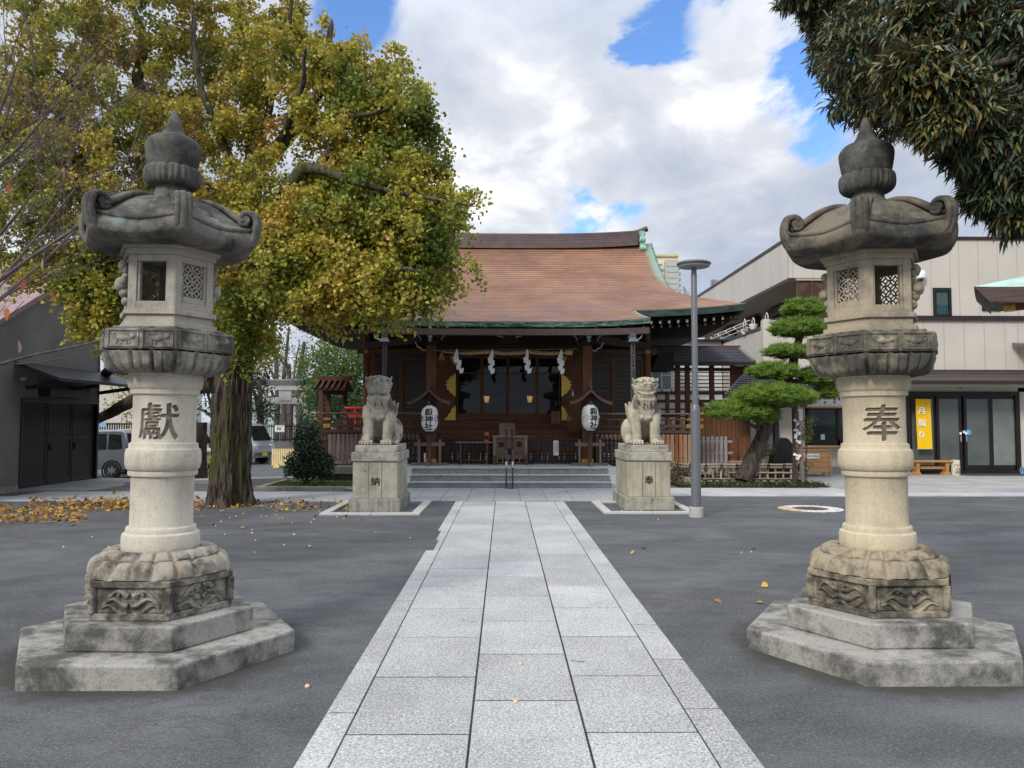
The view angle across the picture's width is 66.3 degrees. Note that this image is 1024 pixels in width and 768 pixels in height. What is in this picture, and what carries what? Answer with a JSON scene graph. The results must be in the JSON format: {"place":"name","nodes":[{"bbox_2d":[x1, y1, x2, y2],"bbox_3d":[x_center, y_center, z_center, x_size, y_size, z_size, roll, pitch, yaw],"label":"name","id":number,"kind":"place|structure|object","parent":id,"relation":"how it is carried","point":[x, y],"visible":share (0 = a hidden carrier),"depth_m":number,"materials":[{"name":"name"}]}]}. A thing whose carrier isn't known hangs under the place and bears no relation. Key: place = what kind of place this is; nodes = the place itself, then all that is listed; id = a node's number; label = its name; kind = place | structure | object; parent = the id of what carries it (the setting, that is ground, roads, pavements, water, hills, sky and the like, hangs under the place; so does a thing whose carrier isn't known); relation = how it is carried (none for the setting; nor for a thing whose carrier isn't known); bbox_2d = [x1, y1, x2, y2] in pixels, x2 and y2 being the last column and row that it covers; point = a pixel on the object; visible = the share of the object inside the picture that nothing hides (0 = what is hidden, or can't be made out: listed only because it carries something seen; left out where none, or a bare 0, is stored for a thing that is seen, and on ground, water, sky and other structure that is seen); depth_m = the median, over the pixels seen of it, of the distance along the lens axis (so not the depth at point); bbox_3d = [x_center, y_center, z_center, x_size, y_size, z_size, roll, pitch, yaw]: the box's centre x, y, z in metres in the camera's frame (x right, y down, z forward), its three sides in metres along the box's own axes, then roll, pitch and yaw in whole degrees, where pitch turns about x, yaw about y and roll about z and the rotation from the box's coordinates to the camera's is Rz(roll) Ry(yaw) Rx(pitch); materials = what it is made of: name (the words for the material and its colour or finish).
{"place":"outdoors","nodes":[
{"label":"outdoors","id":0,"kind":"place"},
{"bbox_2d":[99,373,201,429],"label":"house","id":1,"kind":"structure","parent":0,"point":[115,419],"depth_m":51.74,"materials":[{"name":"paint"}]},
{"bbox_2d":[0,491,352,501],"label":"pavement","id":2,"kind":"structure","parent":0,"point":[266,496],"depth_m":16.21,"materials":[{"name":"concrete"}]},
{"bbox_2d":[252,402,358,440],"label":"fence","id":3,"kind":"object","parent":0,"point":[272,422],"depth_m":49.78,"materials":[{"name":"metal"}]},
{"bbox_2d":[328,434,418,464],"bbox_3d":[-3.688,1.741,20.889,2.450,0.840,0.090,0,-3,-1],"label":"picket fence","id":4,"kind":"object","parent":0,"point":[332,440],"visible":0.34,"depth_m":20.85,"materials":[{"name":"brown wood"}]},
{"bbox_2d":[0,0,1003,422],"label":"sky","id":5,"kind":"structure","parent":0,"point":[698,124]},
{"bbox_2d":[0,453,1023,767],"bbox_3d":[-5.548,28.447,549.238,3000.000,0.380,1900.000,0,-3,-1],"label":"ground","id":6,"kind":"structure","parent":0,"point":[330,593],"depth_m":6.28,"materials":[{"name":"asphalt"}]},
{"bbox_2d":[0,267,129,493],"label":"storehouse","id":7,"kind":"structure","parent":6,"relation":"on","point":[49,422],"depth_m":18.20,"materials":[{"name":"grey"}]},
{"bbox_2d":[22,402,47,487],"bbox_3d":[-10.945,1.383,17.906,0.055,1.920,1.011,0,-3,-1],"label":"door leaf","id":8,"kind":"structure","parent":7,"relation":"in","point":[34,463],"depth_m":17.94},
{"bbox_2d":[46,403,72,484],"bbox_3d":[-10.938,1.434,18.956,0.090,1.920,1.011,0,-3,-1],"label":"door leaf","id":9,"kind":"structure","parent":7,"relation":"in","point":[60,416],"depth_m":18.95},
{"bbox_2d":[71,404,94,480],"bbox_3d":[-10.949,1.485,20.006,0.090,1.920,1.011,0,-3,-1],"label":"door leaf","id":10,"kind":"structure","parent":7,"relation":"in","point":[82,455],"depth_m":19.98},
{"bbox_2d":[98,430,131,477],"bbox_3d":[-14.373,2.409,26.771,3.415,1.700,1.556,0,-3,2],"label":"parked car","id":11,"kind":"object","parent":6,"relation":"on","point":[113,446],"visible":0.19,"depth_m":26.01,"materials":[{"name":"silver metal"}]},
{"bbox_2d":[99,423,131,429],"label":"railing fence","id":12,"kind":"object","parent":6,"relation":"on","point":[102,425],"visible":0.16,"depth_m":44.68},
{"bbox_2d":[15,110,294,690],"bbox_3d":[-2.385,-0.045,5.404,1.851,3.748,1.609,1,-3,-1],"label":"stone lantern","id":13,"kind":"object","parent":6,"relation":"on","point":[165,606],"visible":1,"depth_m":5.13,"materials":[{"name":"stone"}]},
{"bbox_2d":[0,0,319,364],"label":"bare cherry tree","id":14,"kind":"object","parent":6,"relation":"on","point":[10,271],"visible":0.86,"depth_m":6.54,"materials":[{"name":"brown plant"}]},
{"bbox_2d":[100,358,267,427],"bbox_3d":[-14.242,0.768,33.985,7.280,5.638,3.381,1,-3,-20],"label":"broadleaf tree","id":15,"kind":"object","parent":6,"relation":"on","point":[119,397],"visible":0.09,"depth_m":32.71,"materials":[{"name":"green plant"}]},
{"bbox_2d":[195,422,207,478],"bbox_3d":[-9.664,2.129,24.329,0.480,1.878,0.480,0,-3,-1],"label":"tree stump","id":16,"kind":"object","parent":6,"relation":"on","point":[201,434],"visible":0.7,"depth_m":24.21,"materials":[{"name":"wood"}]},
{"bbox_2d":[126,476,295,485],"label":"kerb wall","id":17,"kind":"structure","parent":6,"relation":"on","point":[253,479],"depth_m":19.95,"materials":[{"name":"concrete"}]},
{"bbox_2d":[207,423,274,462],"bbox_3d":[-12.829,2.774,36.274,3.436,1.940,1.780,-1,-3,21],"label":"parked van","id":18,"kind":"object","parent":6,"relation":"on","point":[263,445],"visible":0.37,"depth_m":35.81,"materials":[{"name":"silver metal"}]},
{"bbox_2d":[197,330,292,447],"bbox_3d":[-13.233,0.498,36.938,5.805,6.454,3.689,2,-3,-28],"label":"broadleaf tree","id":19,"kind":"object","parent":6,"relation":"on","point":[210,404],"visible":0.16,"depth_m":35.84,"materials":[{"name":"green plant"}]},
{"bbox_2d":[0,0,492,507],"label":"ginkgo tree","id":20,"kind":"object","parent":6,"relation":"on","point":[374,246],"visible":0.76,"depth_m":13.68,"materials":[{"name":"green plant"}]},
{"bbox_2d":[252,364,283,462],"bbox_3d":[-12.325,1.233,37.463,2.327,5.057,3.240,2,-4,-38],"label":"broadleaf tree","id":21,"kind":"object","parent":6,"relation":"on","point":[259,411],"visible":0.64,"depth_m":37.22,"materials":[{"name":"green plant"}]},
{"bbox_2d":[256,348,296,440],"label":"broadleaf tree","id":22,"kind":"object","parent":6,"relation":"on","point":[277,421],"visible":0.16,"depth_m":46.75,"materials":[{"name":"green plant"}]},
{"bbox_2d":[252,379,313,459],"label":"stone gate","id":23,"kind":"structure","parent":6,"relation":"on","point":[285,387],"depth_m":39.73,"materials":[{"name":"stone"}]},
{"bbox_2d":[272,448,296,467],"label":"yellow fence","id":24,"kind":"object","parent":6,"relation":"on","point":[276,462],"visible":0.58,"depth_m":32.78,"materials":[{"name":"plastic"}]},
{"bbox_2d":[263,327,310,440],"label":"bare tree","id":25,"kind":"object","parent":6,"relation":"on","point":[284,412],"visible":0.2,"depth_m":44.82,"materials":[{"name":"brown plant"}]},
{"bbox_2d":[263,328,320,440],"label":"broadleaf tree","id":26,"kind":"object","parent":6,"relation":"on","point":[289,407],"visible":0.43,"depth_m":43.87,"materials":[{"name":"green plant"}]},
{"bbox_2d":[278,342,319,425],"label":"bare tree","id":27,"kind":"object","parent":6,"relation":"on","point":[295,391],"visible":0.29,"depth_m":43.43,"materials":[{"name":"brown plant"}]},
{"bbox_2d":[255,479,352,490],"bbox_3d":[-4.296,2.397,18.657,2.991,0.149,2.613,0,-3,-1],"label":"planting bed","id":28,"kind":"object","parent":6,"relation":"on","point":[302,488],"visible":0.35,"depth_m":17.62,"materials":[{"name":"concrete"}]},
{"bbox_2d":[279,416,338,483],"bbox_3d":[-4.830,1.584,18.751,1.375,1.643,1.134,0,-3,-1],"label":"round shrub","id":29,"kind":"object","parent":28,"relation":"on","point":[301,465],"visible":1,"depth_m":18.55,"materials":[{"name":"green plant"}]},
{"bbox_2d":[265,480,352,485],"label":"moss grass","id":30,"kind":"structure","parent":28,"relation":"on","point":[317,484],"depth_m":18.32,"materials":[{"name":"green plant"}]},
{"bbox_2d":[268,424,358,457],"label":"iron fence","id":31,"kind":"object","parent":6,"relation":"on","point":[282,444],"visible":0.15,"depth_m":42.09,"materials":[{"name":"metal"}]},
{"bbox_2d":[288,339,362,428],"bbox_3d":[-8.530,0.221,39.466,4.728,7.268,5.722,2,-3,-29],"label":"broadleaf tree","id":32,"kind":"object","parent":6,"relation":"on","point":[353,359],"visible":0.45,"depth_m":38.18,"materials":[{"name":"green plant"}]},
{"bbox_2d":[294,385,362,461],"bbox_3d":[-7.762,1.609,34.140,4.206,3.983,2.519,-1,-3,25],"label":"broadleaf tree","id":33,"kind":"object","parent":6,"relation":"on","point":[337,404],"visible":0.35,"depth_m":33.93,"materials":[{"name":"green plant"}]},
{"bbox_2d":[314,376,352,461],"bbox_3d":[-5.524,1.240,24.392,1.077,2.975,1.345,0,-3,-1],"label":"roofed rack","id":34,"kind":"object","parent":6,"relation":"on","point":[327,386],"visible":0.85,"depth_m":24.38,"materials":[{"name":"brown wood"}]},
{"bbox_2d":[344,407,361,428],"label":"red gate","id":35,"kind":"structure","parent":6,"relation":"on","point":[355,409],"depth_m":23.30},
{"bbox_2d":[319,500,431,514],"bbox_3d":[-2.381,2.231,14.100,1.670,0.065,2.170,0,-3,-1],"label":"kerb frame","id":36,"kind":"object","parent":6,"relation":"on","point":[421,507],"visible":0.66,"depth_m":13.12,"materials":[{"name":"concrete"}]},
{"bbox_2d":[348,450,409,511],"bbox_3d":[-2.387,1.743,14.314,0.886,1.040,1.550,0,-3,-1],"label":"statue pedestal","id":37,"kind":"object","parent":6,"relation":"on","point":[379,481],"visible":0.99,"depth_m":13.61,"materials":[{"name":"stone"}]},
{"bbox_2d":[355,375,405,451],"bbox_3d":[-2.383,0.541,14.354,0.742,1.364,1.326,0,-3,-1],"label":"guardian lion","id":38,"kind":"object","parent":37,"relation":"on","point":[382,426],"visible":1,"depth_m":13.89},
{"bbox_2d":[0,491,828,602],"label":"fallen leaves","id":39,"kind":"object","parent":6,"relation":"on","point":[44,509],"visible":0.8,"depth_m":13.86,"materials":[{"name":"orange plant"}]},
{"bbox_2d":[407,488,615,500],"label":"forecourt","id":40,"kind":"structure","parent":6,"relation":"on","point":[526,494],"depth_m":16.65,"materials":[{"name":"stone"}]},
{"bbox_2d":[407,463,615,488],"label":"stone steps","id":41,"kind":"structure","parent":6,"relation":"on","point":[534,475],"depth_m":18.65,"materials":[{"name":"stone"}]},
{"bbox_2d":[399,435,423,463],"bbox_3d":[-2.647,1.724,20.615,0.665,0.750,0.200,0,-3,-1],"label":"lattice fence","id":42,"kind":"object","parent":41,"relation":"on","point":[410,461],"visible":0.41,"depth_m":20.59,"materials":[{"name":"black paint"}]},
{"bbox_2d":[407,380,451,465],"bbox_3d":[-2.096,0.982,19.956,1.070,2.170,0.840,0,-3,-1],"label":"lantern stand","id":43,"kind":"object","parent":41,"relation":"on","point":[429,392],"visible":0.97,"depth_m":19.88,"materials":[{"name":"brown wood"}]},
{"bbox_2d":[420,404,437,432],"bbox_3d":[-2.080,0.868,19.779,0.456,0.735,0.432,0,-3,-1],"label":"paper lantern","id":44,"kind":"object","parent":43,"relation":"hanging from","point":[429,418],"visible":1,"depth_m":19.62,"materials":[{"name":"white"}]},
{"bbox_2d":[437,435,492,463],"bbox_3d":[-1.237,1.727,20.629,1.455,0.750,0.200,0,-3,-1],"label":"lattice fence","id":45,"kind":"object","parent":41,"relation":"on","point":[455,461],"visible":0.79,"depth_m":20.60,"materials":[{"name":"black paint"}]},
{"bbox_2d":[455,442,492,464],"bbox_3d":[-0.987,1.790,20.278,0.973,0.592,0.300,0,-3,-1],"label":"side table","id":46,"kind":"object","parent":41,"relation":"on","point":[461,460],"visible":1,"depth_m":20.14,"materials":[{"name":"brown wood"}]},
{"bbox_2d":[505,429,513,488],"bbox_3d":[-0.063,1.781,18.895,0.220,1.377,1.518,0,-3,-1],"label":"handrail","id":47,"kind":"object","parent":41,"relation":"on","point":[512,463],"visible":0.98,"depth_m":18.32,"materials":[{"name":"metal"}]},
{"bbox_2d":[492,435,527,464],"bbox_3d":[-0.048,1.721,20.516,0.932,0.755,0.590,0,-3,-1],"label":"offering box","id":48,"kind":"object","parent":41,"relation":"on","point":[519,446],"visible":0.98,"depth_m":20.26,"materials":[{"name":"brown wood"}]},
{"bbox_2d":[499,423,514,434],"bbox_3d":[-0.131,1.202,20.769,0.411,0.316,0.034,0,-3,-1],"label":"wooden plaque","id":49,"kind":"object","parent":48,"relation":"on","point":[503,427],"visible":0.94,"depth_m":20.76,"materials":[{"name":"brown wood"}]},
{"bbox_2d":[528,435,581,463],"bbox_3d":[1.138,1.732,20.653,1.458,0.750,0.200,0,-3,-1],"label":"lattice fence","id":50,"kind":"object","parent":41,"relation":"on","point":[548,461],"visible":0.82,"depth_m":20.62,"materials":[{"name":"black paint"}]},
{"bbox_2d":[568,380,611,465],"bbox_3d":[1.984,0.991,19.997,1.070,2.170,0.840,0,-3,-1],"label":"lantern stand","id":51,"kind":"object","parent":41,"relation":"on","point":[590,392],"visible":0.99,"depth_m":19.92,"materials":[{"name":"brown wood"}]},
{"bbox_2d":[582,403,599,431],"bbox_3d":[1.993,0.847,19.819,0.462,0.735,0.436,0,-3,-1],"label":"paper lantern","id":52,"kind":"object","parent":51,"relation":"hanging from","point":[590,417],"visible":1,"depth_m":19.66,"materials":[{"name":"white"}]},
{"bbox_2d":[597,436,622,463],"bbox_3d":[2.586,1.736,20.667,0.668,0.750,0.200,0,-3,-1],"label":"lattice fence","id":53,"kind":"object","parent":41,"relation":"on","point":[610,461],"visible":0.52,"depth_m":20.64,"materials":[{"name":"black paint"}]},
{"bbox_2d":[279,226,745,479],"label":"shrine hall","id":54,"kind":"structure","parent":6,"relation":"on","point":[596,299],"depth_m":22.20,"materials":[{"name":"wood"}]},
{"bbox_2d":[379,333,390,376],"bbox_3d":[-3.079,0.239,18.911,0.250,2.990,0.250,0,-3,-1],"label":"rain chain","id":55,"kind":"object","parent":54,"relation":"hanging from","point":[384,339],"visible":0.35,"depth_m":18.91,"materials":[{"name":"metal"}]},
{"bbox_2d":[437,356,455,420],"bbox_3d":[-1.845,0.119,22.062,0.523,1.840,0.062,0,-3,-1],"label":"panelled door","id":56,"kind":"structure","parent":54,"relation":"in","point":[446,369],"depth_m":22.04,"materials":[{"name":"brown wood"}]},
{"bbox_2d":[456,356,481,416],"bbox_3d":[-1.216,0.068,22.229,0.711,1.720,0.035,0,-3,-1],"label":"sliding door","id":57,"kind":"structure","parent":54,"relation":"in","point":[469,382],"depth_m":22.22,"materials":[{"name":"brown wood"}]},
{"bbox_2d":[482,356,507,416],"bbox_3d":[-0.490,0.071,22.267,0.726,1.720,0.035,0,-3,-1],"label":"sliding door","id":58,"kind":"structure","parent":54,"relation":"in","point":[495,385],"depth_m":22.26,"materials":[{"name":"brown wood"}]},
{"bbox_2d":[430,348,576,350],"bbox_3d":[-0.227,-0.884,20.206,3.786,0.085,0.036,0,-3,-1],"label":"bamboo pole","id":59,"kind":"object","parent":54,"relation":"attached to","point":[507,349],"visible":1,"depth_m":20.19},
{"bbox_2d":[439,349,572,359],"bbox_3d":[-0.163,-0.739,20.159,3.458,0.307,0.150,0,-3,-1],"label":"straw rope","id":60,"kind":"object","parent":59,"relation":"hanging from","point":[567,352],"visible":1,"depth_m":20.13,"materials":[{"name":"fabric"}]},
{"bbox_2d":[508,356,536,416],"bbox_3d":[0.296,0.071,22.244,0.827,1.720,0.035,0,-3,-1],"label":"sliding door","id":61,"kind":"structure","parent":54,"relation":"in","point":[522,386],"depth_m":22.24,"materials":[{"name":"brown wood"}]},
{"bbox_2d":[537,356,560,416],"bbox_3d":[1.048,0.074,22.282,0.662,1.720,0.035,0,-3,-1],"label":"sliding door","id":62,"kind":"structure","parent":54,"relation":"in","point":[548,374],"depth_m":22.28,"materials":[{"name":"brown wood"}]},
{"bbox_2d":[561,356,580,420],"bbox_3d":[1.681,0.126,22.097,0.572,1.840,0.062,0,-3,-1],"label":"panelled door","id":63,"kind":"structure","parent":54,"relation":"in","point":[571,377],"depth_m":22.08,"materials":[{"name":"brown wood"}]},
{"bbox_2d":[566,396,580,429],"bbox_3d":[1.716,0.798,21.555,0.453,0.925,0.360,0,-3,-1],"label":"slatted stand","id":64,"kind":"object","parent":54,"relation":"on","point":[570,417],"visible":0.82,"depth_m":21.40,"materials":[{"name":"brown wood"}]},
{"bbox_2d":[627,333,638,401],"bbox_3d":[2.929,0.244,18.971,0.250,2.973,0.250,0,-3,-1],"label":"rain chain","id":65,"kind":"object","parent":54,"relation":"hanging from","point":[632,340],"visible":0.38,"depth_m":18.97,"materials":[{"name":"metal"}]},
{"bbox_2d":[595,434,690,465],"bbox_3d":[3.522,1.756,20.961,2.570,0.840,0.090,0,-3,-1],"label":"picket fence","id":66,"kind":"object","parent":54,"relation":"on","point":[682,441],"visible":0.38,"depth_m":20.94,"materials":[{"name":"brown wood"}]},
{"bbox_2d":[591,501,688,513],"bbox_3d":[2.353,2.245,14.222,1.620,0.065,1.940,0,-3,-1],"label":"kerb frame","id":67,"kind":"object","parent":6,"relation":"on","point":[602,508],"visible":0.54,"depth_m":13.34,"materials":[{"name":"stone"}]},
{"bbox_2d":[613,449,674,509],"bbox_3d":[2.435,1.770,14.682,0.886,1.040,1.550,0,-3,-1],"label":"statue pedestal","id":68,"kind":"object","parent":6,"relation":"on","point":[642,480],"visible":0.98,"depth_m":13.98,"materials":[{"name":"stone"}]},
{"bbox_2d":[618,377,668,451],"bbox_3d":[2.439,0.567,14.722,0.742,1.364,1.326,0,-3,-1],"label":"guardian lion","id":69,"kind":"object","parent":68,"relation":"on","point":[640,427],"visible":1,"depth_m":14.26},
{"bbox_2d":[608,339,722,460],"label":"white house","id":70,"kind":"structure","parent":6,"relation":"on","point":[666,381],"depth_m":31.09,"materials":[{"name":"paint"}]},
{"bbox_2d":[651,371,672,390],"bbox_3d":[5.933,-0.123,31.074,0.852,0.846,0.040,0,-3,-1],"label":"window","id":71,"kind":"structure","parent":70,"relation":"in","point":[664,378],"depth_m":31.07,"materials":[{"name":"glass"}]},
{"bbox_2d":[677,259,710,517],"bbox_3d":[3.035,0.070,12.993,0.566,4.274,0.566,0,-3,-1],"label":"street lamp","id":72,"kind":"object","parent":6,"relation":"on","point":[696,509],"visible":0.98,"depth_m":12.91,"materials":[{"name":"metal"}]},
{"bbox_2d":[651,345,755,472],"bbox_3d":[5.832,0.695,24.315,3.551,3.994,2.220,0,-3,-1],"label":"roofed corridor","id":73,"kind":"object","parent":6,"relation":"on","point":[737,359],"visible":0.48,"depth_m":24.62,"materials":[{"name":"wood"}]},
{"bbox_2d":[728,437,748,470],"bbox_3d":[6.532,2.075,22.588,0.604,1.072,0.070,0,-3,-1],"label":"slatted screen","id":74,"kind":"object","parent":6,"relation":"on","point":[738,449],"visible":0.66,"depth_m":22.57,"materials":[{"name":"brown wood"}]},
{"bbox_2d":[686,462,804,482],"bbox_3d":[5.815,2.234,19.512,2.983,0.593,0.129,0,-3,-1],"label":"bamboo fence","id":75,"kind":"object","parent":6,"relation":"on","point":[735,466],"visible":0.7,"depth_m":19.48,"materials":[{"name":"beige"}]},
{"bbox_2d":[670,475,827,487],"bbox_3d":[5.636,2.454,20.413,3.674,0.240,3.700,0,-3,-1],"label":"garden bed","id":76,"kind":"object","parent":6,"relation":"on","point":[686,479],"visible":0.1,"depth_m":18.57,"materials":[{"name":"soil"}]},
{"bbox_2d":[700,435,732,475],"bbox_3d":[5.650,2.005,21.907,1.047,1.143,0.080,0,-3,-1],"label":"stake fence","id":77,"kind":"object","parent":76,"relation":"on","point":[716,441],"visible":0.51,"depth_m":21.88,"materials":[{"name":"wood"}]},
{"bbox_2d":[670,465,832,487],"bbox_3d":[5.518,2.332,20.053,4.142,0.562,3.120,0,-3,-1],"label":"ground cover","id":78,"kind":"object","parent":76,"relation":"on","point":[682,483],"visible":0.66,"depth_m":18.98,"materials":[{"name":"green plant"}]},
{"bbox_2d":[700,295,838,481],"bbox_3d":[6.529,0.066,19.093,3.911,4.729,2.045,1,-3,-19],"label":"pine tree","id":79,"kind":"object","parent":76,"relation":"on","point":[762,403],"visible":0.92,"depth_m":19.11,"materials":[{"name":"green plant"}]},
{"bbox_2d":[768,438,791,477],"bbox_3d":[7.056,1.999,20.599,0.639,1.177,0.360,0,-3,-1],"label":"stone monument","id":80,"kind":"object","parent":76,"relation":"on","point":[783,448],"visible":0.47,"depth_m":20.43,"materials":[{"name":"stone"}]},
{"bbox_2d":[792,407,796,481],"bbox_3d":[6.952,1.354,19.328,0.104,2.297,0.098,0,-3,-1],"label":"wooden prop","id":81,"kind":"object","parent":76,"relation":"on","point":[794,476],"visible":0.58,"depth_m":19.29,"materials":[{"name":"wood"}]},
{"bbox_2d":[795,405,804,482],"bbox_3d":[7.088,1.355,19.329,0.258,2.303,0.092,0,-3,-1],"label":"wooden prop","id":82,"kind":"object","parent":76,"relation":"on","point":[800,453],"visible":0.58,"depth_m":19.29,"materials":[{"name":"wood"}]},
{"bbox_2d":[800,414,820,481],"bbox_3d":[7.392,1.626,19.632,0.489,1.747,0.518,1,-3,-21],"label":"shrub","id":83,"kind":"object","parent":76,"relation":"on","point":[806,437],"visible":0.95,"depth_m":19.59,"materials":[{"name":"green plant"}]},
{"bbox_2d":[778,505,843,511],"bbox_3d":[5.374,2.250,14.112,1.120,0.034,1.120,0,-3,-1],"label":"manhole cover","id":84,"kind":"object","parent":6,"relation":"on","point":[806,508],"visible":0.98,"depth_m":14.07,"materials":[{"name":"paint"}]},
{"bbox_2d":[747,117,1023,686],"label":"stone lantern","id":85,"kind":"object","parent":6,"relation":"on","point":[872,603],"visible":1,"depth_m":5.23,"materials":[{"name":"stone"}]},
{"bbox_2d":[769,0,1023,254],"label":"evergreen tree","id":86,"kind":"object","parent":6,"relation":"on","point":[943,80],"visible":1,"depth_m":5.31,"materials":[{"name":"green plant"}]},
{"bbox_2d":[797,473,1023,492],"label":"concrete apron","id":87,"kind":"object","parent":6,"relation":"on","point":[931,482],"visible":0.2,"depth_m":19.93,"materials":[{"name":"concrete"}]},
{"bbox_2d":[722,373,814,448],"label":"wing","id":88,"kind":"structure","parent":87,"relation":"on","point":[782,428],"depth_m":23.34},
{"bbox_2d":[796,449,831,476],"bbox_3d":[8.638,2.274,22.602,0.964,0.758,0.524,0,-3,-1],"label":"wooden collection box","id":89,"kind":"object","parent":87,"relation":"on","point":[821,459],"visible":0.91,"depth_m":22.37,"materials":[{"name":"brown wood"}]},
{"bbox_2d":[911,460,953,474],"bbox_3d":[12.407,2.470,23.134,1.237,0.432,0.360,0,-3,-1],"label":"wooden bench","id":90,"kind":"object","parent":87,"relation":"on","point":[944,466],"visible":0.88,"depth_m":23.02,"materials":[{"name":"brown wood"}]},
{"bbox_2d":[951,460,960,475],"bbox_3d":[13.041,2.458,23.034,0.252,0.448,0.266,0,-3,-1],"label":"ceramic pot","id":91,"kind":"object","parent":87,"relation":"on","point":[955,467],"visible":1,"depth_m":22.93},
{"bbox_2d":[294,501,764,767],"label":"path","id":92,"kind":"structure","parent":0,"point":[423,682],"depth_m":4.81,"materials":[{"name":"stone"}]},
{"bbox_2d":[656,254,680,292],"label":"apartment tower","id":93,"kind":"structure","parent":0,"point":[670,269],"depth_m":404.27,"materials":[{"name":"beige concrete"}]},
{"bbox_2d":[670,488,1023,496],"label":"pavement","id":94,"kind":"structure","parent":0,"point":[796,492],"depth_m":17.00,"materials":[{"name":"concrete"}]},
{"bbox_2d":[697,237,1023,473],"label":"two storey building","id":95,"kind":"structure","parent":0,"point":[971,384],"depth_m":23.98,"materials":[{"name":"beige"}]},
{"bbox_2d":[796,408,842,446],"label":"office window","id":96,"kind":"structure","parent":95,"relation":"in","point":[828,429],"depth_m":25.35,"materials":[{"name":"grey"}]},
{"bbox_2d":[806,396,841,407],"bbox_3d":[9.898,0.492,23.746,1.987,0.474,0.039,0,-3,-1],"label":"price board","id":97,"kind":"object","parent":95,"relation":"attached to","point":[834,402],"visible":0.31,"depth_m":23.72,"materials":[{"name":"white plastic"}]},
{"bbox_2d":[915,398,931,448],"bbox_3d":[12.426,1.203,23.641,0.522,1.541,0.042,0,-3,-1],"label":"yellow banner","id":98,"kind":"object","parent":95,"relation":"hanging from","point":[923,423],"visible":1,"depth_m":23.64,"materials":[{"name":"fabric"}]},
{"bbox_2d":[910,396,936,469],"bbox_3d":[12.500,1.494,23.853,0.843,2.256,0.040,0,-3,-1],"label":"door leaf","id":99,"kind":"structure","parent":95,"relation":"in","point":[919,454],"depth_m":23.83,"materials":[{"name":"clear glass"}]},
{"bbox_2d":[933,288,951,315],"bbox_3d":[13.157,-2.505,23.959,0.549,0.874,0.050,0,-3,-1],"label":"window","id":100,"kind":"structure","parent":95,"relation":"in","point":[942,297],"depth_m":23.96,"materials":[{"name":"teal"}]},
{"bbox_2d":[935,396,962,469],"bbox_3d":[13.284,1.492,23.796,0.766,2.256,0.070,0,-3,-1],"label":"door leaf","id":101,"kind":"structure","parent":95,"relation":"in","point":[948,408],"depth_m":23.81,"materials":[{"name":"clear glass"}]},
{"bbox_2d":[963,396,992,469],"bbox_3d":[14.160,1.494,23.804,0.844,2.256,0.070,0,-3,-1],"label":"door leaf","id":102,"kind":"structure","parent":95,"relation":"in","point":[977,417],"depth_m":23.81,"materials":[{"name":"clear glass"}]},
{"bbox_2d":[991,396,1015,469],"bbox_3d":[14.987,1.499,23.878,0.837,2.256,0.040,0,-3,-1],"label":"door leaf","id":103,"kind":"structure","parent":95,"relation":"in","point":[1002,407],"depth_m":23.87,"materials":[{"name":"grey glass"}]},
{"bbox_2d":[974,276,1023,313],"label":"water pavilion","id":104,"kind":"structure","parent":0,"point":[1006,295],"depth_m":13.05,"materials":[{"name":"wood"}]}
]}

